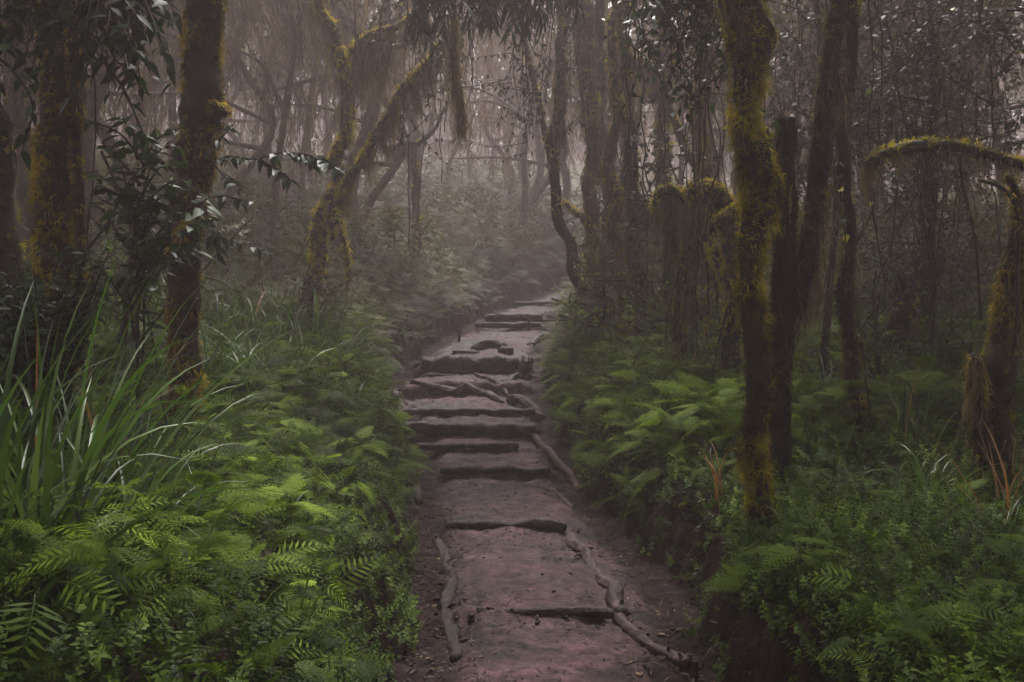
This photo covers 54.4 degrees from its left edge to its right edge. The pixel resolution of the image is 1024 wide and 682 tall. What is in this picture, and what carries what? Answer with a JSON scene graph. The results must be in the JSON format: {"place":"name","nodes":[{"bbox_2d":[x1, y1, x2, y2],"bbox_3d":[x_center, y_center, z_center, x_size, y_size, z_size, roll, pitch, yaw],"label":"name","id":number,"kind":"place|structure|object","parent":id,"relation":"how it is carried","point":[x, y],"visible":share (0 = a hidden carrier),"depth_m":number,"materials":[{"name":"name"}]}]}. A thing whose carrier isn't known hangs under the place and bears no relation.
{"place":"outdoors","nodes":[
{"label":"outdoors","id":0,"kind":"place"},
{"bbox_2d":[5,172,1023,681],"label":"ground","id":1,"kind":"structure","parent":0,"point":[429,300],"depth_m":7.53,"materials":[{"name":"soil"}]},
{"bbox_2d":[1,0,33,271],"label":"mossy tree","id":2,"kind":"object","parent":1,"relation":"on","point":[17,117],"visible":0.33,"depth_m":13.41,"materials":[{"name":"brown plant"}]},
{"bbox_2d":[23,0,94,431],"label":"mossy tree","id":3,"kind":"object","parent":1,"relation":"on","point":[57,208],"visible":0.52,"depth_m":7.45,"materials":[{"name":"brown plant"}]},
{"bbox_2d":[0,0,181,172],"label":"overhanging bough","id":4,"kind":"object","parent":3,"relation":"attached to","point":[85,28],"visible":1,"depth_m":4.59,"materials":[{"name":"green plant"}]},
{"bbox_2d":[0,0,225,149],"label":"hazy tree","id":5,"kind":"object","parent":1,"relation":"on","point":[5,71],"visible":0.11,"depth_m":18.30,"materials":[{"name":"grey plant"}]},
{"bbox_2d":[0,0,228,363],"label":"canopy tree","id":6,"kind":"object","parent":1,"relation":"on","point":[12,240],"visible":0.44,"depth_m":8.89,"materials":[{"name":"brown plant"}]},
{"bbox_2d":[0,259,232,524],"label":"sedge clump","id":7,"kind":"object","parent":1,"relation":"on","point":[38,349],"visible":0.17,"depth_m":4.50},
{"bbox_2d":[15,151,252,401],"bbox_3d":[-2.998,-0.338,8.279,2.034,2.294,2.679,0,0,-22],"label":"thicket shrub","id":8,"kind":"object","parent":1,"relation":"on","point":[122,324],"visible":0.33,"depth_m":8.30,"materials":[{"name":"green plant"}]},
{"bbox_2d":[3,405,266,643],"bbox_3d":[-1.476,0.675,3.723,1.020,0.881,1.158,0,0,-20],"label":"sedge clump","id":9,"kind":"object","parent":1,"relation":"on","point":[142,484],"visible":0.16,"depth_m":3.80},
{"bbox_2d":[0,286,296,658],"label":"sedge clump","id":10,"kind":"object","parent":1,"relation":"on","point":[99,437],"visible":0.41,"depth_m":3.27,"materials":[{"name":"plant"}]},
{"bbox_2d":[80,117,223,469],"bbox_3d":[-1.960,-0.111,5.381,0.894,2.154,0.730,0,0,0],"label":"glossy shrub","id":11,"kind":"object","parent":1,"relation":"on","point":[140,264],"visible":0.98,"depth_m":5.35,"materials":[{"name":"green plant"}]},
{"bbox_2d":[0,281,317,681],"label":"sedge clump","id":12,"kind":"object","parent":1,"relation":"on","point":[4,463],"visible":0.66,"depth_m":3.08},
{"bbox_2d":[38,0,294,234],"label":"hazy tree","id":13,"kind":"object","parent":1,"relation":"on","point":[102,135],"visible":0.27,"depth_m":17.57,"materials":[{"name":"grey plant"}]},
{"bbox_2d":[19,256,319,591],"bbox_3d":[-1.498,0.345,4.393,1.398,1.445,1.571,0,0,0],"label":"sedge clump","id":14,"kind":"object","parent":1,"relation":"on","point":[137,447],"visible":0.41,"depth_m":4.22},
{"bbox_2d":[104,526,264,642],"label":"fern","id":15,"kind":"object","parent":1,"relation":"on","point":[226,551],"visible":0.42,"depth_m":3.42,"materials":[{"name":"green plant"}]},
{"bbox_2d":[85,0,295,211],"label":"hazy tree","id":16,"kind":"object","parent":1,"relation":"on","point":[175,54],"visible":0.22,"depth_m":21.14,"materials":[{"name":"grey plant"}]},
{"bbox_2d":[159,0,234,476],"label":"mossy tree","id":17,"kind":"object","parent":1,"relation":"on","point":[202,110],"visible":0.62,"depth_m":6.42,"materials":[{"name":"brown plant"}]},
{"bbox_2d":[193,124,354,266],"bbox_3d":[-1.497,-0.876,5.957,1.198,0.855,0.333,0,0,26],"label":"leafy branch","id":18,"kind":"object","parent":17,"relation":"attached to","point":[324,166],"visible":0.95,"depth_m":5.97,"materials":[{"name":"green plant"}]},
{"bbox_2d":[96,1,340,231],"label":"hazy tree","id":19,"kind":"object","parent":1,"relation":"on","point":[265,144],"visible":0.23,"depth_m":22.07,"materials":[{"name":"grey plant"}]},
{"bbox_2d":[95,286,361,434],"bbox_3d":[-2.425,0.152,8.499,2.079,1.266,2.151,0,0,0],"label":"sedge clump","id":20,"kind":"object","parent":1,"relation":"on","point":[245,356],"visible":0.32,"depth_m":8.54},
{"bbox_2d":[147,244,339,351],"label":"sedge clump","id":21,"kind":"object","parent":1,"relation":"on","point":[254,313],"visible":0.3,"depth_m":11.33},
{"bbox_2d":[81,0,428,261],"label":"hazy tree","id":22,"kind":"object","parent":1,"relation":"on","point":[88,146],"visible":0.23,"depth_m":15.18,"materials":[{"name":"brown plant"}]},
{"bbox_2d":[222,2,319,179],"bbox_3d":[-9.761,-10.007,35.135,8.619,10.395,7.134,0,0,-11],"label":"hazy tree","id":23,"kind":"object","parent":1,"relation":"on","point":[242,126],"visible":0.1,"depth_m":35.51,"materials":[{"name":"grey plant"}]},
{"bbox_2d":[236,474,333,563],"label":"fern","id":24,"kind":"object","parent":1,"relation":"on","point":[292,481],"visible":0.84,"depth_m":4.51,"materials":[{"name":"green plant"}]},
{"bbox_2d":[220,0,367,198],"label":"hazy tree","id":25,"kind":"object","parent":1,"relation":"on","point":[269,152],"visible":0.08,"depth_m":29.48,"materials":[{"name":"grey plant"}]},
{"bbox_2d":[203,254,393,365],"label":"sedge clump","id":26,"kind":"object","parent":1,"relation":"on","point":[319,328],"visible":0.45,"depth_m":11.27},
{"bbox_2d":[173,0,457,267],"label":"hazy tree","id":27,"kind":"object","parent":1,"relation":"on","point":[284,106],"visible":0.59,"depth_m":19.46,"materials":[{"name":"grey plant"}]},
{"bbox_2d":[233,0,436,221],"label":"hazy tree","id":28,"kind":"object","parent":1,"relation":"on","point":[303,102],"visible":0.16,"depth_m":26.70,"materials":[{"name":"grey plant"}]},
{"bbox_2d":[244,0,485,252],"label":"hazy tree","id":29,"kind":"object","parent":1,"relation":"on","point":[386,178],"visible":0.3,"depth_m":23.37,"materials":[{"name":"grey plant"}]},
{"bbox_2d":[292,0,468,334],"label":"mossy tree","id":30,"kind":"object","parent":1,"relation":"on","point":[333,203],"visible":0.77,"depth_m":12.89,"materials":[{"name":"green plant"}]},
{"bbox_2d":[354,0,539,170],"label":"leaved bough","id":31,"kind":"object","parent":30,"relation":"attached to","point":[405,41],"visible":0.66,"depth_m":11.13,"materials":[{"name":"brown plant"}]},
{"bbox_2d":[442,2,475,161],"bbox_3d":[-0.504,-2.720,9.574,0.402,2.080,0.377,0,0,0],"label":"liana","id":32,"kind":"object","parent":30,"relation":"hanging from","point":[457,96],"visible":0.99,"depth_m":9.57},
{"bbox_2d":[396,0,588,61],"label":"overhanging bough","id":33,"kind":"object","parent":30,"relation":"attached to","point":[488,12],"visible":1,"depth_m":8.86,"materials":[{"name":"green plant"}]},
{"bbox_2d":[451,0,638,177],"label":"leaved bough","id":34,"kind":"object","parent":30,"relation":"attached to","point":[550,61],"visible":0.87,"depth_m":12.02,"materials":[{"name":"grey plant"}]},
{"bbox_2d":[338,0,422,204],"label":"hazy tree","id":35,"kind":"object","parent":1,"relation":"on","point":[414,136],"visible":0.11,"depth_m":31.74,"materials":[{"name":"grey plant"}]},
{"bbox_2d":[223,0,608,287],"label":"hazy tree","id":36,"kind":"object","parent":1,"relation":"on","point":[368,120],"visible":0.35,"depth_m":20.55,"materials":[{"name":"grey plant"}]},
{"bbox_2d":[382,102,449,283],"bbox_3d":[-1.909,-2.916,20.863,1.675,3.952,0.677,0,0,23],"label":"mossy tree","id":37,"kind":"object","parent":1,"relation":"on","point":[414,145],"visible":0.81,"depth_m":20.95,"materials":[{"name":"brown plant"}]},
{"bbox_2d":[418,1,519,191],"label":"hazy tree","id":38,"kind":"object","parent":1,"relation":"on","point":[451,157],"visible":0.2,"depth_m":41.47,"materials":[{"name":"grey plant"}]},
{"bbox_2d":[0,235,1023,681],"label":"leafy undergrowth","id":39,"kind":"object","parent":1,"relation":"on","point":[948,665],"visible":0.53,"depth_m":4.97,"materials":[{"name":"green plant"}]},
{"bbox_2d":[0,251,1023,681],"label":"fern undergrowth","id":40,"kind":"object","parent":1,"relation":"on","point":[58,555],"visible":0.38,"depth_m":5.60,"materials":[{"name":"green plant"}]},
{"bbox_2d":[0,175,1023,681],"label":"grass","id":41,"kind":"structure","parent":1,"relation":"on","point":[248,345],"depth_m":9.70,"materials":[{"name":"plant"}]},
{"bbox_2d":[0,246,119,426],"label":"dense shrub","id":42,"kind":"object","parent":41,"relation":"on","point":[7,323],"visible":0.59,"depth_m":5.16,"materials":[{"name":"green plant"}]},
{"bbox_2d":[1,3,1023,198],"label":"woods","id":43,"kind":"object","parent":1,"relation":"on","point":[487,151],"visible":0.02,"depth_m":69.60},
{"bbox_2d":[449,0,578,203],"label":"hazy tree","id":44,"kind":"object","parent":1,"relation":"on","point":[496,139],"visible":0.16,"depth_m":38.80,"materials":[{"name":"grey plant"}]},
{"bbox_2d":[400,6,632,265],"bbox_3d":[-0.527,-7.628,28.138,6.618,12.176,7.347,0,0,-33],"label":"hazy tree","id":45,"kind":"object","parent":1,"relation":"on","point":[525,196],"visible":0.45,"depth_m":27.20,"materials":[{"name":"grey plant"}]},
{"bbox_2d":[426,1,608,237],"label":"hazy tree","id":46,"kind":"object","parent":1,"relation":"on","point":[539,192],"visible":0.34,"depth_m":31.16,"materials":[{"name":"grey plant"}]},
{"bbox_2d":[14,135,1023,375],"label":"brush","id":47,"kind":"object","parent":1,"relation":"on","point":[296,236],"visible":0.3,"depth_m":18.64,"materials":[{"name":"plant"}]},
{"bbox_2d":[514,0,590,311],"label":"mossy tree","id":48,"kind":"object","parent":1,"relation":"on","point":[558,129],"visible":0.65,"depth_m":14.93,"materials":[{"name":"brown plant"}]},
{"bbox_2d":[465,0,652,215],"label":"hazy tree","id":49,"kind":"object","parent":1,"relation":"on","point":[539,144],"visible":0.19,"depth_m":36.11,"materials":[{"name":"grey plant"}]},
{"bbox_2d":[516,3,646,215],"bbox_3d":[2.074,-9.727,34.262,5.190,12.859,7.349,0,0,-5],"label":"hazy tree","id":50,"kind":"object","parent":1,"relation":"on","point":[565,177],"visible":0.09,"depth_m":34.25,"materials":[{"name":"grey plant"}]},
{"bbox_2d":[553,0,611,301],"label":"mossy tree","id":51,"kind":"object","parent":1,"relation":"on","point":[586,32],"visible":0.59,"depth_m":15.49,"materials":[{"name":"brown plant"}]},
{"bbox_2d":[529,248,666,366],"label":"thicket shrub","id":52,"kind":"object","parent":1,"relation":"on","point":[604,310],"visible":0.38,"depth_m":12.23,"materials":[{"name":"green plant"}]},
{"bbox_2d":[594,0,612,294],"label":"mossy tree","id":53,"kind":"object","parent":1,"relation":"on","point":[599,29],"visible":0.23,"depth_m":16.93,"materials":[{"name":"brown plant"}]},
{"bbox_2d":[312,359,900,681],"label":"bank moss","id":54,"kind":"object","parent":1,"relation":"on","point":[735,624],"visible":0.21,"depth_m":5.35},
{"bbox_2d":[590,0,644,368],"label":"mossy tree","id":55,"kind":"object","parent":1,"relation":"on","point":[613,235],"visible":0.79,"depth_m":11.96,"materials":[{"name":"brown plant"}]},
{"bbox_2d":[608,0,659,347],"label":"mossy tree","id":56,"kind":"object","parent":1,"relation":"on","point":[635,180],"visible":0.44,"depth_m":13.12,"materials":[{"name":"brown plant"}]},
{"bbox_2d":[632,41,651,339],"bbox_3d":[1.429,-1.607,10.613,0.217,3.318,0.341,0,0,26],"label":"liana","id":57,"kind":"object","parent":56,"relation":"hanging from","point":[641,125],"visible":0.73,"depth_m":10.58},
{"bbox_2d":[567,121,723,260],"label":"vine foliage","id":58,"kind":"object","parent":56,"relation":"attached to","point":[640,210],"visible":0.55,"depth_m":12.59,"materials":[{"name":"green plant"}]},
{"bbox_2d":[532,0,771,197],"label":"hazy tree","id":59,"kind":"object","parent":1,"relation":"on","point":[639,103],"visible":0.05,"depth_m":23.47,"materials":[{"name":"grey plant"}]},
{"bbox_2d":[632,0,677,260],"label":"mossy tree","id":60,"kind":"object","parent":1,"relation":"on","point":[649,93],"visible":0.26,"depth_m":18.37,"materials":[{"name":"brown plant"}]},
{"bbox_2d":[535,0,792,183],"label":"hazy tree","id":61,"kind":"object","parent":1,"relation":"on","point":[714,165],"visible":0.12,"depth_m":21.55,"materials":[{"name":"grey plant"}]},
{"bbox_2d":[534,217,797,402],"bbox_3d":[1.702,-0.025,10.754,2.599,2.485,3.065,0,0,42],"label":"thicket shrub","id":62,"kind":"object","parent":1,"relation":"on","point":[699,331],"visible":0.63,"depth_m":10.05,"materials":[{"name":"green plant"}]},
{"bbox_2d":[548,0,812,198],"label":"hazy tree","id":63,"kind":"object","parent":1,"relation":"on","point":[654,115],"visible":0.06,"depth_m":25.71,"materials":[{"name":"grey plant"}]},
{"bbox_2d":[640,177,743,412],"bbox_3d":[1.859,-0.353,9.984,1.166,2.614,0.724,0,0,21],"label":"mossy tree","id":64,"kind":"object","parent":1,"relation":"on","point":[715,261],"visible":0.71,"depth_m":9.97,"materials":[{"name":"green plant"}]},
{"bbox_2d":[667,2,723,337],"bbox_3d":[3.842,-4.715,13.776,6.260,9.888,3.605,0,0,0],"label":"mossy tree","id":65,"kind":"object","parent":1,"relation":"on","point":[676,126],"visible":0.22,"depth_m":13.46,"materials":[{"name":"brown plant"}]},
{"bbox_2d":[688,63,698,351],"bbox_3d":[1.767,-1.286,9.679,0.118,2.789,0.310,0,0,0],"label":"liana","id":66,"kind":"object","parent":65,"relation":"hanging from","point":[692,217],"visible":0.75,"depth_m":9.67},
{"bbox_2d":[646,371,745,413],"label":"fern","id":67,"kind":"object","parent":1,"relation":"on","point":[690,385],"visible":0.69,"depth_m":8.46,"materials":[{"name":"green plant"}]},
{"bbox_2d":[708,0,791,537],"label":"mossy tree","id":68,"kind":"object","parent":1,"relation":"on","point":[749,36],"visible":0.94,"depth_m":5.73,"materials":[{"name":"brown plant"}]},
{"bbox_2d":[656,0,865,191],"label":"hazy tree","id":69,"kind":"object","parent":1,"relation":"on","point":[715,132],"visible":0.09,"depth_m":20.71,"materials":[{"name":"grey plant"}]},
{"bbox_2d":[656,0,921,211],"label":"hazy tree","id":70,"kind":"object","parent":1,"relation":"on","point":[807,91],"visible":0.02,"depth_m":24.78,"materials":[{"name":"grey plant"}]},
{"bbox_2d":[766,0,852,499],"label":"mossy tree","id":71,"kind":"object","parent":1,"relation":"on","point":[794,277],"visible":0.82,"depth_m":6.74,"materials":[{"name":"brown plant"}]},
{"bbox_2d":[602,0,858,149],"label":"leaved bough","id":72,"kind":"object","parent":71,"relation":"attached to","point":[667,20],"visible":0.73,"depth_m":7.16,"materials":[{"name":"green plant"}]},
{"bbox_2d":[633,0,1023,281],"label":"hazy tree","id":73,"kind":"object","parent":1,"relation":"on","point":[973,63],"visible":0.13,"depth_m":14.69,"materials":[{"name":"grey plant"}]},
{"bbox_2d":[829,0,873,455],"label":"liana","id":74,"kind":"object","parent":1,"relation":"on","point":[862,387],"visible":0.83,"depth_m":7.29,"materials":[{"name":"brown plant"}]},
{"bbox_2d":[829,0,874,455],"bbox_3d":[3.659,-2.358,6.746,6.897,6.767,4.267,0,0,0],"label":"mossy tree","id":75,"kind":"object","parent":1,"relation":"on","point":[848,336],"visible":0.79,"depth_m":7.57,"materials":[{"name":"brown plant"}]},
{"bbox_2d":[714,243,992,433],"bbox_3d":[3.081,0.167,9.307,2.830,1.963,2.429,0,0,0],"label":"thicket shrub","id":76,"kind":"object","parent":1,"relation":"on","point":[875,347],"visible":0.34,"depth_m":8.87,"materials":[{"name":"green plant"}]},
{"bbox_2d":[686,0,1021,402],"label":"thicket shrub","id":77,"kind":"object","parent":1,"relation":"on","point":[833,240],"visible":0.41,"depth_m":9.51,"materials":[{"name":"grey plant"}]},
{"bbox_2d":[689,25,720,368],"bbox_3d":[1.675,-1.435,8.678,0.341,3.492,0.212,0,0,-8],"label":"liana","id":78,"kind":"object","parent":77,"relation":"hanging from","point":[699,259],"visible":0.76,"depth_m":8.66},
{"bbox_2d":[764,0,1009,271],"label":"hazy tree","id":79,"kind":"object","parent":1,"relation":"on","point":[865,43],"visible":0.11,"depth_m":16.89,"materials":[{"name":"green plant"}]},
{"bbox_2d":[832,360,959,464],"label":"sedge clump","id":80,"kind":"object","parent":1,"relation":"on","point":[915,436],"visible":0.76,"depth_m":7.13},
{"bbox_2d":[778,0,1023,395],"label":"thicket shrub","id":81,"kind":"object","parent":1,"relation":"on","point":[931,190],"visible":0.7,"depth_m":9.19,"materials":[{"name":"grey plant"}]},
{"bbox_2d":[865,0,891,307],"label":"liana","id":82,"kind":"object","parent":81,"relation":"hanging from","point":[880,145],"visible":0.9,"depth_m":7.92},
{"bbox_2d":[959,5,982,356],"bbox_3d":[3.782,-1.221,8.192,0.255,3.118,0.217,0,0,-39],"label":"liana","id":83,"kind":"object","parent":81,"relation":"hanging from","point":[976,89],"visible":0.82,"depth_m":8.17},
{"bbox_2d":[879,273,926,373],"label":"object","id":84,"kind":"object","parent":1,"relation":"on","point":[900,313],"visible":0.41,"depth_m":10.41,"materials":[{"name":"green plant"}]},
{"bbox_2d":[802,98,1023,367],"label":"thicket shrub","id":85,"kind":"object","parent":1,"relation":"on","point":[921,275],"visible":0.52,"depth_m":10.22,"materials":[{"name":"green plant"}]},
{"bbox_2d":[858,416,1020,515],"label":"sedge clump","id":86,"kind":"object","parent":1,"relation":"on","point":[925,478],"visible":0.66,"depth_m":5.99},
{"bbox_2d":[856,134,1023,201],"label":"branch","id":87,"kind":"object","parent":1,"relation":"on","point":[908,149],"visible":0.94,"depth_m":7.21,"materials":[{"name":"green plant"}]},
{"bbox_2d":[957,152,983,319],"bbox_3d":[3.159,-0.724,6.854,0.093,1.168,0.208,0,0,-26],"label":"liana","id":88,"kind":"object","parent":87,"relation":"hanging from","point":[970,214],"visible":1,"depth_m":6.83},
{"bbox_2d":[861,0,1023,271],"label":"hazy tree","id":89,"kind":"object","parent":1,"relation":"on","point":[998,48],"visible":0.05,"depth_m":16.40,"materials":[{"name":"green plant"}]},
{"bbox_2d":[866,2,1023,206],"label":"hazy tree","id":90,"kind":"object","parent":1,"relation":"on","point":[1014,107],"visible":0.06,"depth_m":20.85,"materials":[{"name":"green plant"}]},
{"bbox_2d":[905,406,1023,538],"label":"sedge clump","id":91,"kind":"object","parent":1,"relation":"on","point":[1008,492],"visible":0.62,"depth_m":5.43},
{"bbox_2d":[954,172,1023,502],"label":"mossy tree","id":92,"kind":"object","parent":1,"relation":"on","point":[984,385],"visible":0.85,"depth_m":6.21,"materials":[{"name":"green plant"}]},
{"bbox_2d":[975,176,1023,403],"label":"liana","id":93,"kind":"object","parent":92,"relation":"hanging from","point":[1000,187],"visible":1,"depth_m":6.08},
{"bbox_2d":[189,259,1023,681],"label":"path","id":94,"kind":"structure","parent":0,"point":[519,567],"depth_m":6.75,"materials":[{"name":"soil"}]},
{"bbox_2d":[432,533,468,661],"bbox_3d":[-0.427,1.623,6.463,0.189,0.264,2.644,0,0,-5],"label":"side log","id":95,"kind":"object","parent":94,"relation":"on","point":[450,630],"visible":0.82,"depth_m":6.07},
{"bbox_2d":[409,379,503,402],"bbox_3d":[-0.660,0.653,13.163,1.611,0.273,0.388,0,0,35],"label":"tree root","id":96,"kind":"object","parent":94,"relation":"on","point":[465,388],"visible":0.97,"depth_m":13.21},
{"bbox_2d":[399,407,534,415],"bbox_3d":[-0.554,0.847,11.886,1.669,0.109,0.131,0,0,0],"label":"log step","id":97,"kind":"object","parent":94,"relation":"on","point":[466,411],"visible":0.95,"depth_m":11.86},
{"bbox_2d":[416,442,518,450],"bbox_3d":[-0.464,1.100,10.385,1.077,0.094,0.119,0,0,0],"label":"log step","id":98,"kind":"object","parent":94,"relation":"on","point":[466,445],"visible":0.97,"depth_m":10.36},
{"bbox_2d":[403,421,537,437],"bbox_3d":[-0.465,0.983,11.070,1.503,0.190,0.209,0,0,0],"label":"log step","id":99,"kind":"object","parent":94,"relation":"on","point":[502,429],"visible":0.97,"depth_m":11.01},
{"bbox_2d":[421,355,519,372],"bbox_3d":[-0.634,0.354,15.167,1.518,0.284,0.273,0,0,0],"label":"log step","id":100,"kind":"object","parent":94,"relation":"on","point":[464,364],"visible":1,"depth_m":15.07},
{"bbox_2d":[440,464,550,475],"bbox_3d":[-0.160,1.247,9.605,1.072,0.111,0.145,0,0,0],"label":"log step","id":101,"kind":"object","parent":94,"relation":"on","point":[463,469],"visible":1,"depth_m":9.57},
{"bbox_2d":[446,518,566,531],"bbox_3d":[-0.045,1.438,7.790,0.952,0.116,0.134,0,0,0],"label":"log step","id":102,"kind":"object","parent":94,"relation":"on","point":[540,524],"visible":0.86,"depth_m":7.75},
{"bbox_2d":[476,606,614,618],"bbox_3d":[0.192,1.587,5.807,0.810,0.082,0.091,0,0,0],"label":"log step","id":103,"kind":"object","parent":94,"relation":"on","point":[592,612],"visible":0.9,"depth_m":5.79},
{"bbox_2d":[530,433,580,491],"bbox_3d":[0.449,1.211,10.111,0.145,0.398,1.961,0,0,-11],"label":"side log","id":104,"kind":"object","parent":94,"relation":"on","point":[555,459],"visible":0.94,"depth_m":9.94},
{"bbox_2d":[387,344,748,681],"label":"mud crumbs","id":105,"kind":"object","parent":94,"relation":"on","point":[537,617],"visible":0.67,"depth_m":7.32,"materials":[{"name":"brown soil"}]},
{"bbox_2d":[278,331,902,681],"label":"leaf litter","id":106,"kind":"object","parent":94,"relation":"on","point":[559,678],"visible":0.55,"depth_m":6.22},
{"bbox_2d":[563,528,631,614],"bbox_3d":[0.548,1.554,6.800,0.202,0.216,1.921,0,0,-10],"label":"side log","id":107,"kind":"object","parent":94,"relation":"on","point":[614,596],"visible":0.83,"depth_m":6.52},
{"bbox_2d":[612,612,692,670],"bbox_3d":[0.745,1.633,5.441,0.116,0.114,0.797,0,0,-21],"label":"side log","id":108,"kind":"object","parent":94,"relation":"on","point":[642,639],"visible":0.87,"depth_m":5.35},
{"bbox_2d":[736,535,857,581],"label":"fern","id":109,"kind":"object","parent":94,"relation":"on","point":[783,551],"visible":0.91,"depth_m":4.38,"materials":[{"name":"green plant"}]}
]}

